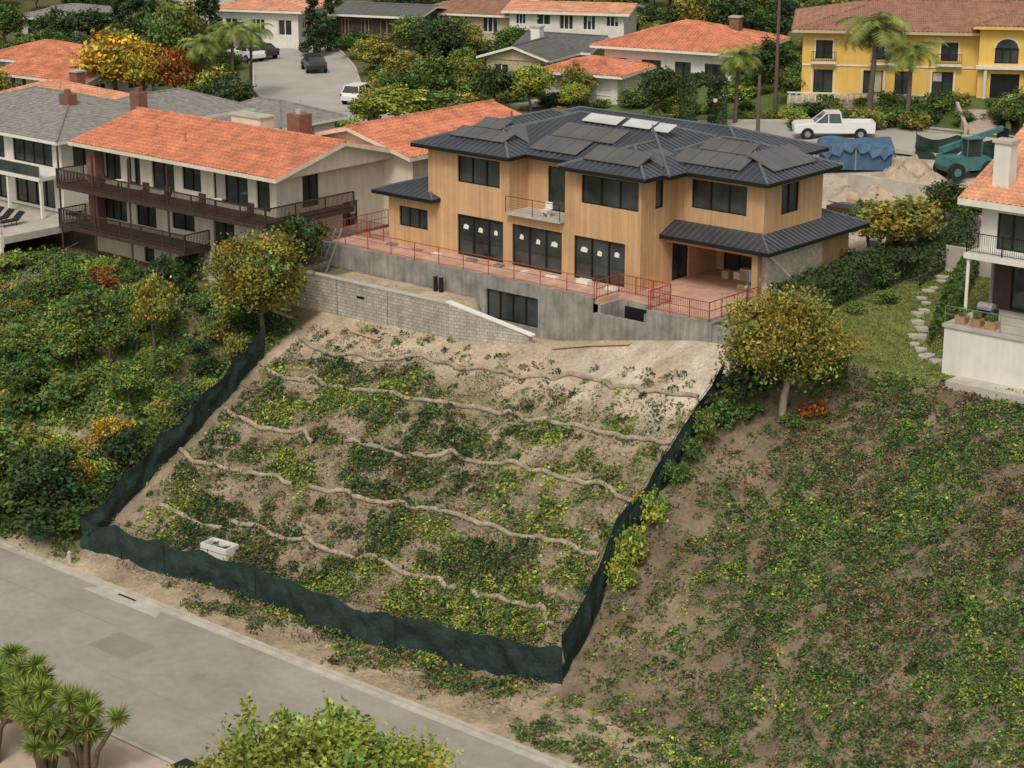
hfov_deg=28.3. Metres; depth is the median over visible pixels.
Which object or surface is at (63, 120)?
ridge caps
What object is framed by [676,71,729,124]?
tall hedge
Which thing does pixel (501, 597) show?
straw wattle
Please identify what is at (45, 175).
terrace
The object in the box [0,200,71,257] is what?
patio
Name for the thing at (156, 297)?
garden tree
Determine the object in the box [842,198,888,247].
broadleaf tree
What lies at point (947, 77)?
window glass
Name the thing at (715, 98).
lamp post
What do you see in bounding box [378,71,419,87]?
broadleaf tree
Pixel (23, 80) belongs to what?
window glass
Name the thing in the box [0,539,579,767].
road
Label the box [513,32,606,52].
roof
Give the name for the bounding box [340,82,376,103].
white suv
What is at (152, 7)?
cypress tree
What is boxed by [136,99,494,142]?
ridge caps
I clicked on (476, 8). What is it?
roof ribs
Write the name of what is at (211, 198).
patio table
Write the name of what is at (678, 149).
ridge caps
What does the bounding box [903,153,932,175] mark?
dirt pile
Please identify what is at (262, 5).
roof
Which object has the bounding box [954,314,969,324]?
planter box
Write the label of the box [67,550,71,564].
concrete bollard
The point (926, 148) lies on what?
green screen fence
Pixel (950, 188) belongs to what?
broadleaf tree
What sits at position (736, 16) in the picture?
chimney cap
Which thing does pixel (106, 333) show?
garden tree
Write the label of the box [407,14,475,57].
broadleaf tree
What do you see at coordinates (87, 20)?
broadleaf tree
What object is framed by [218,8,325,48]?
walls
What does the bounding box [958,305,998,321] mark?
potted plants
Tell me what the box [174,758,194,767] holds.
wheelie bin
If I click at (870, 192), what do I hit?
dirt pile
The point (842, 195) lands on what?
dirt pile
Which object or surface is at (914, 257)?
boundary hedge
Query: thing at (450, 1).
ridge caps
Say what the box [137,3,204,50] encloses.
broadleaf tree
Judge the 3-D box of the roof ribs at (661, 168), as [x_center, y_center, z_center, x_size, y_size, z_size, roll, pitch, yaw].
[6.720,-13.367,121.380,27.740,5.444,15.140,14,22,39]
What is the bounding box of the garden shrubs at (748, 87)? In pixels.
[0,6,1016,127]
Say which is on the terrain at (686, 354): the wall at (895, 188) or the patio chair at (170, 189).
the wall at (895, 188)
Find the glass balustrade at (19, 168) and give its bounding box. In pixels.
[0,159,38,177]
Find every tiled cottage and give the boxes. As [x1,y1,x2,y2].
[0,39,83,66]
[0,69,128,99]
[1,45,151,92]
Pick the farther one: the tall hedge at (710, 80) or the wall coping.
the tall hedge at (710, 80)
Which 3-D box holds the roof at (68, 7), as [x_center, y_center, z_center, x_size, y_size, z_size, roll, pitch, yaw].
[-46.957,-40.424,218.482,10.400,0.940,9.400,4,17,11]
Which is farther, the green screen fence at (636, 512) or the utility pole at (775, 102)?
the utility pole at (775, 102)
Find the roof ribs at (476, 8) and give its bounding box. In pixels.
[433,0,510,15]
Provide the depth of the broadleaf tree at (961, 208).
126.00 m
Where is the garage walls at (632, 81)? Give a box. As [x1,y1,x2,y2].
[546,72,646,104]
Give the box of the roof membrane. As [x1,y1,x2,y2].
[582,113,676,132]
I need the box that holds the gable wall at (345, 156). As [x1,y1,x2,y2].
[285,131,399,178]
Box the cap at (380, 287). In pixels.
[298,270,448,304]
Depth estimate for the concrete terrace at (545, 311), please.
115.30 m
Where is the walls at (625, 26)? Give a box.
[509,9,636,37]
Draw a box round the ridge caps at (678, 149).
[371,106,869,253]
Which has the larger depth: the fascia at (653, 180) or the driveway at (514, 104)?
the driveway at (514, 104)
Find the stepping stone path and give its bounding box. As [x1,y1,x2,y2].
[907,269,950,365]
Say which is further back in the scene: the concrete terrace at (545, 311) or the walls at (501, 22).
the walls at (501, 22)
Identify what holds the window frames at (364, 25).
on the walls at (356, 24)
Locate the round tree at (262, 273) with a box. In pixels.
[193,224,316,333]
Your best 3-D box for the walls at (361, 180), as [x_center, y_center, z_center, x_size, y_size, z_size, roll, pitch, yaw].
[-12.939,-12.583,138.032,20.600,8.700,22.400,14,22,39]
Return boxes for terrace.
[0,169,55,181]
[319,225,760,344]
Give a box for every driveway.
[0,716,171,767]
[498,99,553,108]
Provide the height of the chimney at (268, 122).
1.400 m
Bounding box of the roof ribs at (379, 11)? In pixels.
[335,2,428,15]
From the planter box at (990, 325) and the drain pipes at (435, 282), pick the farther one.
the drain pipes at (435, 282)
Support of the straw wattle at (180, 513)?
on the terrain at (686, 354)
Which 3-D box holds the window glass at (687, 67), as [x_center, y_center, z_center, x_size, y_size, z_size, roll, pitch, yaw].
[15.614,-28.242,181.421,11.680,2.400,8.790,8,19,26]
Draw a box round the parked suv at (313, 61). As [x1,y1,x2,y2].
[301,53,326,72]
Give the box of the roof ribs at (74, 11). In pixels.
[28,4,109,15]
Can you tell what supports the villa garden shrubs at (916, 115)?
on the terrain at (686, 354)
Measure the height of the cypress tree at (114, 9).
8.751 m
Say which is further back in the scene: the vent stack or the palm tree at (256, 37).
the palm tree at (256, 37)
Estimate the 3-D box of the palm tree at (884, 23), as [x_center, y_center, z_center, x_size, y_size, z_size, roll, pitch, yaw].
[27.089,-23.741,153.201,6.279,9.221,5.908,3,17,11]
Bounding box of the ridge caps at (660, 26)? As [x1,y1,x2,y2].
[545,19,789,77]
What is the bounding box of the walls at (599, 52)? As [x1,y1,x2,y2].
[574,50,604,57]
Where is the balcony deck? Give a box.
[56,182,354,255]
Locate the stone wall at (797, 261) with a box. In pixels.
[761,241,822,297]
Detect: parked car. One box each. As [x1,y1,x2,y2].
[227,45,265,62]
[256,42,279,57]
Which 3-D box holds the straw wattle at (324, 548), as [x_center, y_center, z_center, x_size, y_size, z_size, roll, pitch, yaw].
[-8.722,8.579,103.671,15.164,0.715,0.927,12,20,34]
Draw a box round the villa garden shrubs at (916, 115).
[778,88,1023,320]
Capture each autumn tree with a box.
[63,458,100,484]
[64,25,155,90]
[81,413,141,451]
[116,41,175,90]
[154,46,207,88]
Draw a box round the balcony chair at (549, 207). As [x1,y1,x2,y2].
[541,201,552,216]
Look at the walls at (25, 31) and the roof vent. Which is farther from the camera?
the walls at (25, 31)
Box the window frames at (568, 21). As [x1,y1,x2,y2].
[516,14,630,29]
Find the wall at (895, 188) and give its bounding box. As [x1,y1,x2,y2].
[848,173,990,277]
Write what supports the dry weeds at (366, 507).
on the terrain at (686, 354)
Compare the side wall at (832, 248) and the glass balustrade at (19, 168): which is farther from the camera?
the glass balustrade at (19, 168)
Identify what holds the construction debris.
on the terrain at (686, 354)
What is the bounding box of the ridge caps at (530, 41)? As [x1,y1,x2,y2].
[511,36,548,45]
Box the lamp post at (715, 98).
[713,96,717,123]
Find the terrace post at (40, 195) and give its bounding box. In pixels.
[6,175,44,218]
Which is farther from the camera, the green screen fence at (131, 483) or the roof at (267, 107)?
the roof at (267, 107)
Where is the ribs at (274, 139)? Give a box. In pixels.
[68,102,521,179]
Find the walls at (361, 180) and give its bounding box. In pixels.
[97,155,427,283]
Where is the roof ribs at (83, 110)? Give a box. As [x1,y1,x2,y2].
[0,88,246,140]
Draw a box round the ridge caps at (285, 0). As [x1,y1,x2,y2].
[217,0,333,11]
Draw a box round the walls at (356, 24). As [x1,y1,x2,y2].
[336,13,437,52]
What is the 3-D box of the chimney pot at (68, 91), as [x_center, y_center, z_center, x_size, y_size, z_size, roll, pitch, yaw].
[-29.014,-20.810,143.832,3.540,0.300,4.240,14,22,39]
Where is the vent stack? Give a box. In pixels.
[511,111,751,143]
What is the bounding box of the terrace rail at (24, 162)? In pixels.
[0,157,39,176]
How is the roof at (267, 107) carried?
on the fascia at (329, 120)
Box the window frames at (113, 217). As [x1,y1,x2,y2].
[105,152,356,261]
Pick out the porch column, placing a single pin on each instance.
(756, 272)
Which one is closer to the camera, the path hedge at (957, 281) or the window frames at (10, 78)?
the path hedge at (957, 281)
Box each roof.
[0,87,254,141]
[25,4,120,17]
[70,101,520,178]
[212,98,344,127]
[220,0,333,11]
[327,2,436,17]
[372,108,867,253]
[438,0,508,15]
[501,1,636,14]
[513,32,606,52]
[513,37,579,60]
[545,20,787,76]
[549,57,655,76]
[594,21,781,53]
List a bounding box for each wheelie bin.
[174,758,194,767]
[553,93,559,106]
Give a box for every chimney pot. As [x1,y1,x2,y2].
[64,87,140,93]
[296,109,301,113]
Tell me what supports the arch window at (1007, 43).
in the yellow villa at (981, 56)
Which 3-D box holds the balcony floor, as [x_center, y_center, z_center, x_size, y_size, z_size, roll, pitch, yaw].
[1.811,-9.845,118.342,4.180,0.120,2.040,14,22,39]
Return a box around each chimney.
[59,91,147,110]
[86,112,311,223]
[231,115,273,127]
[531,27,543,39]
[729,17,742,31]
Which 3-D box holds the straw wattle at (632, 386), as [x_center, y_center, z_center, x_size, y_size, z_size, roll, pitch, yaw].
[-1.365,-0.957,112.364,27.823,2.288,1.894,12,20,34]
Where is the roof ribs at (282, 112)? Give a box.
[218,99,341,127]
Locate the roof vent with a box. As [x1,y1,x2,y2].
[155,124,287,141]
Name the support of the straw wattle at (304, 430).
on the terrain at (686, 354)
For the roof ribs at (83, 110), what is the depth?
144.20 m
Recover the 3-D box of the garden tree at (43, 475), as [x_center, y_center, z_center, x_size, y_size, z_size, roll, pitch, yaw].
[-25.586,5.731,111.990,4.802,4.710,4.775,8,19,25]
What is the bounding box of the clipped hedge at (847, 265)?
[766,239,930,307]
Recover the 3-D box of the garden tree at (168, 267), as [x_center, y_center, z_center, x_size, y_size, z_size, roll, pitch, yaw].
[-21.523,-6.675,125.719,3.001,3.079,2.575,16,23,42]
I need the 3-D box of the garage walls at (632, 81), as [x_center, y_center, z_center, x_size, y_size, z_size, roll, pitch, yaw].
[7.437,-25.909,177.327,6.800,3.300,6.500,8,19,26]
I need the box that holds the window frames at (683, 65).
[613,57,743,85]
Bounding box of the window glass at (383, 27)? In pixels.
[342,19,392,36]
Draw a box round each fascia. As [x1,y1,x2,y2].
[0,108,255,145]
[67,127,427,183]
[220,6,322,13]
[274,116,346,129]
[327,6,448,18]
[371,143,869,257]
[437,13,538,18]
[476,46,579,62]
[501,4,644,16]
[550,38,789,79]
[580,37,609,55]
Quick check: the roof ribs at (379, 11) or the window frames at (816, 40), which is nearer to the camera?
the window frames at (816, 40)
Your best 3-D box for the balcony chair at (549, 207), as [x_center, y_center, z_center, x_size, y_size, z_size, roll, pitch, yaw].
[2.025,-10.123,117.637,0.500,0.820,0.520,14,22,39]
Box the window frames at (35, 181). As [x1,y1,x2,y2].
[0,135,86,207]
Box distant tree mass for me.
[0,0,1023,111]
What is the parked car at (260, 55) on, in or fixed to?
on the street
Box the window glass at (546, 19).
[517,14,617,29]
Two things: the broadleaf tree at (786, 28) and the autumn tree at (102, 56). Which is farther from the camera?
the broadleaf tree at (786, 28)
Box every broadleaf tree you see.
[11,30,43,45]
[50,31,90,44]
[59,7,116,35]
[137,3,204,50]
[193,20,230,63]
[335,29,370,59]
[345,98,384,120]
[348,32,397,69]
[352,82,434,115]
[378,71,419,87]
[385,11,425,50]
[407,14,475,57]
[407,84,461,112]
[440,16,483,37]
[441,90,480,105]
[528,60,555,67]
[636,10,650,27]
[747,13,793,33]
[769,66,807,94]
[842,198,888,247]
[856,192,949,268]
[919,178,967,222]
[938,193,981,224]
[993,86,1023,130]
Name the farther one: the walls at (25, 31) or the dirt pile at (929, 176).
the walls at (25, 31)
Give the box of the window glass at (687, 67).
[620,58,742,86]
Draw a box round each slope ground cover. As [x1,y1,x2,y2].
[532,360,1023,767]
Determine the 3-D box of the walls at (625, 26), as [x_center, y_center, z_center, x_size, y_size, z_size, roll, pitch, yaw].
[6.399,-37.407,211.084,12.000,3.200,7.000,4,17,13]
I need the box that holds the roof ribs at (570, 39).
[525,33,601,49]
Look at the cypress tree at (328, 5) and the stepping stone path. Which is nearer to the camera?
the stepping stone path
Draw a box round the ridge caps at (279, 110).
[241,97,346,128]
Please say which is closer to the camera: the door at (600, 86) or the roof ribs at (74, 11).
the door at (600, 86)
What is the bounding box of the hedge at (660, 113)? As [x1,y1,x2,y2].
[640,109,673,117]
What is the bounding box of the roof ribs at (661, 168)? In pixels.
[378,108,866,252]
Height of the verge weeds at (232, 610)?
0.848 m
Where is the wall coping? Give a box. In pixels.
[445,300,535,336]
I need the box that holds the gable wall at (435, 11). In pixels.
[425,8,440,16]
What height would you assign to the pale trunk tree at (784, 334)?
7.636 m
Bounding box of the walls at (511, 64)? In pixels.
[486,57,573,90]
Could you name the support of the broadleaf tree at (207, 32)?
on the terrain at (686, 354)
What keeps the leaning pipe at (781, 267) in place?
on the terrain at (686, 354)
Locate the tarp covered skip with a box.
[815,136,895,170]
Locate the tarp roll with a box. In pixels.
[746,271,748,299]
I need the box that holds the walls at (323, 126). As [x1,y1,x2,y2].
[313,122,334,131]
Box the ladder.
[320,227,342,272]
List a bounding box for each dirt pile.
[827,186,860,201]
[855,184,894,202]
[876,159,916,195]
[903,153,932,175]
[915,169,946,184]
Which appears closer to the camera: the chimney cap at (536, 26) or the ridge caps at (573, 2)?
the chimney cap at (536, 26)
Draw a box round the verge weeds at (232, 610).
[72,550,740,767]
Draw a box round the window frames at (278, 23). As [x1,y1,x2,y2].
[227,17,318,35]
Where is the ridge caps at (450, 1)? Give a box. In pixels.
[436,0,538,17]
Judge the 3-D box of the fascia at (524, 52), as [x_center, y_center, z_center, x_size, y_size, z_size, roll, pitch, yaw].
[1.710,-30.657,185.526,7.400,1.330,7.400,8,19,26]
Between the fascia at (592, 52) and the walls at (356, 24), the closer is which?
the fascia at (592, 52)
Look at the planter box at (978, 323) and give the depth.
102.54 m
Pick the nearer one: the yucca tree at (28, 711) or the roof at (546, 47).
the yucca tree at (28, 711)
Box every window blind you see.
[103,152,355,213]
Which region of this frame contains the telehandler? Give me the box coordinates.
[933,125,1008,181]
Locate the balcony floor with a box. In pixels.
[505,207,564,223]
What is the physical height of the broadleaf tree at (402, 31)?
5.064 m
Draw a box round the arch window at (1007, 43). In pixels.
[996,39,1017,47]
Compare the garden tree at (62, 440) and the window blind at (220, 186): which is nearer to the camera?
the garden tree at (62, 440)
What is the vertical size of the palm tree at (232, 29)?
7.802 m
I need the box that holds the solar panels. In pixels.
[449,116,816,171]
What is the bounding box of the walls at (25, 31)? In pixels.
[22,19,111,38]
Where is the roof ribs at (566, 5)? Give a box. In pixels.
[509,1,626,12]
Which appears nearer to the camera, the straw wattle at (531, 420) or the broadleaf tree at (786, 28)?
the straw wattle at (531, 420)
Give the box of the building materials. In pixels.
[386,242,751,291]
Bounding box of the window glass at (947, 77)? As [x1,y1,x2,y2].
[813,41,1017,94]
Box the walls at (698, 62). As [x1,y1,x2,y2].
[605,49,754,86]
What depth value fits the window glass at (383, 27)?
209.17 m
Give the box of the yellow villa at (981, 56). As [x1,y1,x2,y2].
[787,0,1023,109]
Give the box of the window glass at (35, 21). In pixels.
[28,20,108,33]
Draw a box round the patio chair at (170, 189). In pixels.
[94,173,253,215]
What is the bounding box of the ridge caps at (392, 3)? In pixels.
[346,1,437,5]
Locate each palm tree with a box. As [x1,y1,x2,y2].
[177,32,222,87]
[203,18,256,74]
[237,19,273,96]
[712,44,763,122]
[833,11,912,111]
[875,38,948,110]
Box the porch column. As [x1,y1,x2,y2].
[750,255,761,300]
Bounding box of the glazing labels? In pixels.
[463,224,618,257]
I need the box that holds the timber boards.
[266,306,631,348]
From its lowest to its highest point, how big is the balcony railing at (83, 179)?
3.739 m
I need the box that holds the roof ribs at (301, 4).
[220,0,323,10]
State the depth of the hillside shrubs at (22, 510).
119.27 m
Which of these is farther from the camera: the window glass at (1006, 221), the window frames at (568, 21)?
the window frames at (568, 21)
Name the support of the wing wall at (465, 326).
on the terrain at (686, 354)
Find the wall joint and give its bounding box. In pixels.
[336,280,387,325]
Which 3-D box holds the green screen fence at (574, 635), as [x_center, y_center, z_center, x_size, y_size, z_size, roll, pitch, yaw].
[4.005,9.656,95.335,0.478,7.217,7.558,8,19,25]
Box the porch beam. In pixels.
[665,239,758,257]
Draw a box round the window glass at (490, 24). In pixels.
[440,16,496,31]
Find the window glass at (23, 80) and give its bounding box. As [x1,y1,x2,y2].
[11,77,138,87]
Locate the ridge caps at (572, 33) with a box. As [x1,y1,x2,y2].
[526,30,607,36]
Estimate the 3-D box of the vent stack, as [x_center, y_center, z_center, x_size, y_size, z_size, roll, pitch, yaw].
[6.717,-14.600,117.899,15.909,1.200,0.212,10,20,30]
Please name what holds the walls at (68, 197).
on the terrain at (686, 354)
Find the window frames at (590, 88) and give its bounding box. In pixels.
[551,78,610,101]
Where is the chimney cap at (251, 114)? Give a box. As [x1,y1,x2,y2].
[229,111,275,118]
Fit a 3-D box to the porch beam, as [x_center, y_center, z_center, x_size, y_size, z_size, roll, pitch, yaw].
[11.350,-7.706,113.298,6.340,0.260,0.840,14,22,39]
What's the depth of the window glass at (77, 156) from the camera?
141.37 m
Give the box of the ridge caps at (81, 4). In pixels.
[22,3,110,14]
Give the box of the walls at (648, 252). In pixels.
[388,149,822,290]
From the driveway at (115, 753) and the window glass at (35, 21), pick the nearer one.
the driveway at (115, 753)
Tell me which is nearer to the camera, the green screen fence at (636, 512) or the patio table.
the green screen fence at (636, 512)
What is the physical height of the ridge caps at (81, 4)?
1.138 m
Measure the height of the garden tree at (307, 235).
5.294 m
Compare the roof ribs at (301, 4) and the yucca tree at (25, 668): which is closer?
the yucca tree at (25, 668)
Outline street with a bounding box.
[172,0,1013,156]
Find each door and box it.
[552,75,610,100]
[990,74,1018,97]
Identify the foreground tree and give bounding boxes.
[166,751,227,767]
[205,690,473,767]
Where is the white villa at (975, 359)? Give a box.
[942,124,1023,403]
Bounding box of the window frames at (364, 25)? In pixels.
[341,18,392,39]
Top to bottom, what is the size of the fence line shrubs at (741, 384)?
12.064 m
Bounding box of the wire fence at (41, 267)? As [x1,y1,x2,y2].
[0,242,78,298]
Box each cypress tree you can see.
[108,0,131,27]
[112,0,151,43]
[140,3,156,18]
[297,0,332,52]
[317,0,342,50]
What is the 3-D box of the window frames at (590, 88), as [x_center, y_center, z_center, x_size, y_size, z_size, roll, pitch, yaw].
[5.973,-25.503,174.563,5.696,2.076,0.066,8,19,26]
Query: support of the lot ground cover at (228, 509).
on the terrain at (686, 354)
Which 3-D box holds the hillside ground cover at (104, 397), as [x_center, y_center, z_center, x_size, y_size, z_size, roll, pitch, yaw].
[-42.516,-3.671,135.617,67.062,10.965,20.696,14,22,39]
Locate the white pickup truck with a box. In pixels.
[792,110,875,139]
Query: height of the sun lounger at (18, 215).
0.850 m
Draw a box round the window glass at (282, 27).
[226,18,305,34]
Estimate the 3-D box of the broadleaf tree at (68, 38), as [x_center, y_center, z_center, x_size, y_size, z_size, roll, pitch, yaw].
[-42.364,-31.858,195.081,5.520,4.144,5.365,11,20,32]
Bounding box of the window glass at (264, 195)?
[105,152,355,260]
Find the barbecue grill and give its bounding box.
[973,301,998,320]
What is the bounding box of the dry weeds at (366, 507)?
[115,328,693,714]
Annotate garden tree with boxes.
[0,322,48,353]
[0,352,65,394]
[0,418,52,483]
[2,443,94,501]
[41,314,100,368]
[42,431,96,462]
[81,313,143,364]
[105,361,151,404]
[129,269,182,349]
[141,252,187,282]
[269,210,333,269]
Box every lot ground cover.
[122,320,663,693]
[146,324,712,701]
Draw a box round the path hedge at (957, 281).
[927,256,979,344]
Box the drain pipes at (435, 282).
[433,274,443,292]
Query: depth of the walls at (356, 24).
208.91 m
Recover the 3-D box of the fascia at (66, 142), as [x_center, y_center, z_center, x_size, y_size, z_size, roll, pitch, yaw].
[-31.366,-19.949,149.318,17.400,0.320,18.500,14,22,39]
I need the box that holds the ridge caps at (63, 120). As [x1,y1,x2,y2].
[0,86,255,142]
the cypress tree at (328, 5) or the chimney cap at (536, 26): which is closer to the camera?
the chimney cap at (536, 26)
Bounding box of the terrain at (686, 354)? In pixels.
[0,0,1023,767]
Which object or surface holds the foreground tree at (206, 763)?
on the terrain at (686, 354)
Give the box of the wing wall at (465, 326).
[449,305,531,343]
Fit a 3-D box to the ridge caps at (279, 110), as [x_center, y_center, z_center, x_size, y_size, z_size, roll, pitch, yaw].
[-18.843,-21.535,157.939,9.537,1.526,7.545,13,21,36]
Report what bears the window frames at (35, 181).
attached to the walls at (68, 197)
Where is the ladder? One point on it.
(332, 253)
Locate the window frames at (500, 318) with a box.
[487,288,537,327]
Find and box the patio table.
[111,179,222,201]
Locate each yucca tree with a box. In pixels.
[0,640,33,723]
[0,648,78,730]
[0,658,19,750]
[4,673,78,767]
[34,682,134,767]
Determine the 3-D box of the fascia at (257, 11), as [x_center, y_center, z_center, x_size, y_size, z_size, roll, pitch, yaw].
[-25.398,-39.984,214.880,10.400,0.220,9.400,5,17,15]
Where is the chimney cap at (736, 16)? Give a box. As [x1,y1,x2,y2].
[728,15,743,17]
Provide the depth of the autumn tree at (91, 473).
112.25 m
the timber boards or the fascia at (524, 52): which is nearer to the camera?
the timber boards
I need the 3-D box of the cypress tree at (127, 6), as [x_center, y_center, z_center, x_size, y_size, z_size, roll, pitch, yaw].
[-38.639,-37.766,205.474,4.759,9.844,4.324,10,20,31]
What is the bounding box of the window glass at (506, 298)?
[489,289,537,325]
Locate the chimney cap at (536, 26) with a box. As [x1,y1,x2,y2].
[530,25,544,27]
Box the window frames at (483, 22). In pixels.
[441,15,492,31]
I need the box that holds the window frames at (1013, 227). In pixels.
[996,213,1023,310]
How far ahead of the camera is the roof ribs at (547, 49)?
184.54 m
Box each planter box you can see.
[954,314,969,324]
[969,317,984,327]
[984,320,999,330]
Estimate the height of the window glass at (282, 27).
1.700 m
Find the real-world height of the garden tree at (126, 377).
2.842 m
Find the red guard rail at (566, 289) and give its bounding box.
[322,209,758,321]
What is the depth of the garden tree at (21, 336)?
122.62 m
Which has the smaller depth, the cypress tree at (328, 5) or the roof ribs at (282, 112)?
the roof ribs at (282, 112)
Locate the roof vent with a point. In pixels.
(184, 134)
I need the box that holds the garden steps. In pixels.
[955,102,1010,134]
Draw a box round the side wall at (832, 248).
[822,233,848,277]
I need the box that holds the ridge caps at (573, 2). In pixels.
[511,0,636,3]
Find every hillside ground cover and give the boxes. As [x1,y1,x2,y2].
[0,247,301,539]
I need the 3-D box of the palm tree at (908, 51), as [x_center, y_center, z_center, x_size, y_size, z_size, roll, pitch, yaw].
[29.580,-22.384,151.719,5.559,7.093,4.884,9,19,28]
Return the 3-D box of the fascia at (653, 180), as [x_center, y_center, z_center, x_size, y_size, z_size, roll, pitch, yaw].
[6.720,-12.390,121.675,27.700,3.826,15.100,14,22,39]
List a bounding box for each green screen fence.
[79,326,264,536]
[79,512,562,683]
[559,493,631,684]
[630,361,724,532]
[915,131,994,159]
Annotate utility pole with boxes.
[756,75,760,131]
[773,0,780,109]
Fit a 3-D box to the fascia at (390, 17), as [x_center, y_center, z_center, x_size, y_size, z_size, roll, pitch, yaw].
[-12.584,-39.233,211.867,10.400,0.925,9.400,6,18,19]
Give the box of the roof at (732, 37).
[545,20,787,76]
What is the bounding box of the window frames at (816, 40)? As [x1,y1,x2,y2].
[813,40,1019,97]
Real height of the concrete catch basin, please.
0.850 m
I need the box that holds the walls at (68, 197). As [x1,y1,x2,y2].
[0,136,88,213]
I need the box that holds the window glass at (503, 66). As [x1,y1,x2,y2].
[496,64,526,71]
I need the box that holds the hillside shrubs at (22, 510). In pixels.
[0,248,282,542]
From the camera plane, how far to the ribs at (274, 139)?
130.05 m
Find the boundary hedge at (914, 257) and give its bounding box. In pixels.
[890,208,978,287]
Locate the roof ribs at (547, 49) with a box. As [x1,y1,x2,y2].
[481,38,578,58]
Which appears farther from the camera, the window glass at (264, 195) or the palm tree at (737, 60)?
the palm tree at (737, 60)
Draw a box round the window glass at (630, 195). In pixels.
[402,156,796,285]
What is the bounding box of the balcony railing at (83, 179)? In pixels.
[55,164,354,251]
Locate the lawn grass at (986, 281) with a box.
[825,270,1021,389]
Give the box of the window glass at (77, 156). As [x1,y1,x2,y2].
[0,135,85,206]
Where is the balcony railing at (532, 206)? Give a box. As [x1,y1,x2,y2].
[505,196,559,221]
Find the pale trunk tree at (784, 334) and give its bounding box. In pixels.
[708,275,873,415]
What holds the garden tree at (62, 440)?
on the terrain at (686, 354)
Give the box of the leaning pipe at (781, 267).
[770,257,793,279]
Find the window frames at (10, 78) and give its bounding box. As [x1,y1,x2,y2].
[10,78,139,88]
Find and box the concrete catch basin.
[200,537,238,560]
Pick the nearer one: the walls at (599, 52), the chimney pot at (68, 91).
the chimney pot at (68, 91)
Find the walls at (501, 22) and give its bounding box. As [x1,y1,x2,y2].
[442,15,508,41]
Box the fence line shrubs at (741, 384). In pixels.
[573,287,854,593]
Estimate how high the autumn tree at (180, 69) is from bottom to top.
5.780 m
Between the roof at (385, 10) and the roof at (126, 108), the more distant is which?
the roof at (385, 10)
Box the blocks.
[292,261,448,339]
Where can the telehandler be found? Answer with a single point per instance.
(969, 157)
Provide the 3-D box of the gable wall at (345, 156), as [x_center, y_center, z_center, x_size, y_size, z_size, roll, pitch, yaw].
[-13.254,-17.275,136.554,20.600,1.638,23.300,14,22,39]
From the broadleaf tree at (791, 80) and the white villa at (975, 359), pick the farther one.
the broadleaf tree at (791, 80)
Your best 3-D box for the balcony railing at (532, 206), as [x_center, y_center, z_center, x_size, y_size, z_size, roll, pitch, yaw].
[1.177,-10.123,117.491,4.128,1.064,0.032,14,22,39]
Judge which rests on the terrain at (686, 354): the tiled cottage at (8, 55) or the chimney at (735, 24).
the tiled cottage at (8, 55)
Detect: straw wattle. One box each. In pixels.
[157,501,221,530]
[178,447,291,485]
[223,406,313,446]
[229,518,456,589]
[259,362,673,444]
[298,335,698,400]
[307,483,599,559]
[343,438,634,502]
[471,588,555,627]
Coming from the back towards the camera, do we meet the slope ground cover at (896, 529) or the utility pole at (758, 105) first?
the utility pole at (758, 105)
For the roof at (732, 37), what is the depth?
177.51 m
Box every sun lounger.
[0,208,14,219]
[0,210,24,227]
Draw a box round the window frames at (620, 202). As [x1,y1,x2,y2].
[400,155,798,286]
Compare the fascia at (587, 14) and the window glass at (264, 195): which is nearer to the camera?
the window glass at (264, 195)
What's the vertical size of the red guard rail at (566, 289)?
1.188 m
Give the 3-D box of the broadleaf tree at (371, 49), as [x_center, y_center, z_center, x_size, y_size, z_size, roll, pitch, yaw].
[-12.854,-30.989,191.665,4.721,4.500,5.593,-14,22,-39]
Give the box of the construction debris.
[826,187,962,246]
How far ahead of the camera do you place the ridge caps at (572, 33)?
190.27 m
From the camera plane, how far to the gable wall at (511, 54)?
183.05 m
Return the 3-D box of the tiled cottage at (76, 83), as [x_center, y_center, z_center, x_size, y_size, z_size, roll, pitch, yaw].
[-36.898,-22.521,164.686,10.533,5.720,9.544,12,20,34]
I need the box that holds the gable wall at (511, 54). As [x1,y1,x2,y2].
[485,49,543,61]
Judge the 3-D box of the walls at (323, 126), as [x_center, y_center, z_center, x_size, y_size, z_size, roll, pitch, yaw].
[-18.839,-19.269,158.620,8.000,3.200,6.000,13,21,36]
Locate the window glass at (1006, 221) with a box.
[998,214,1023,309]

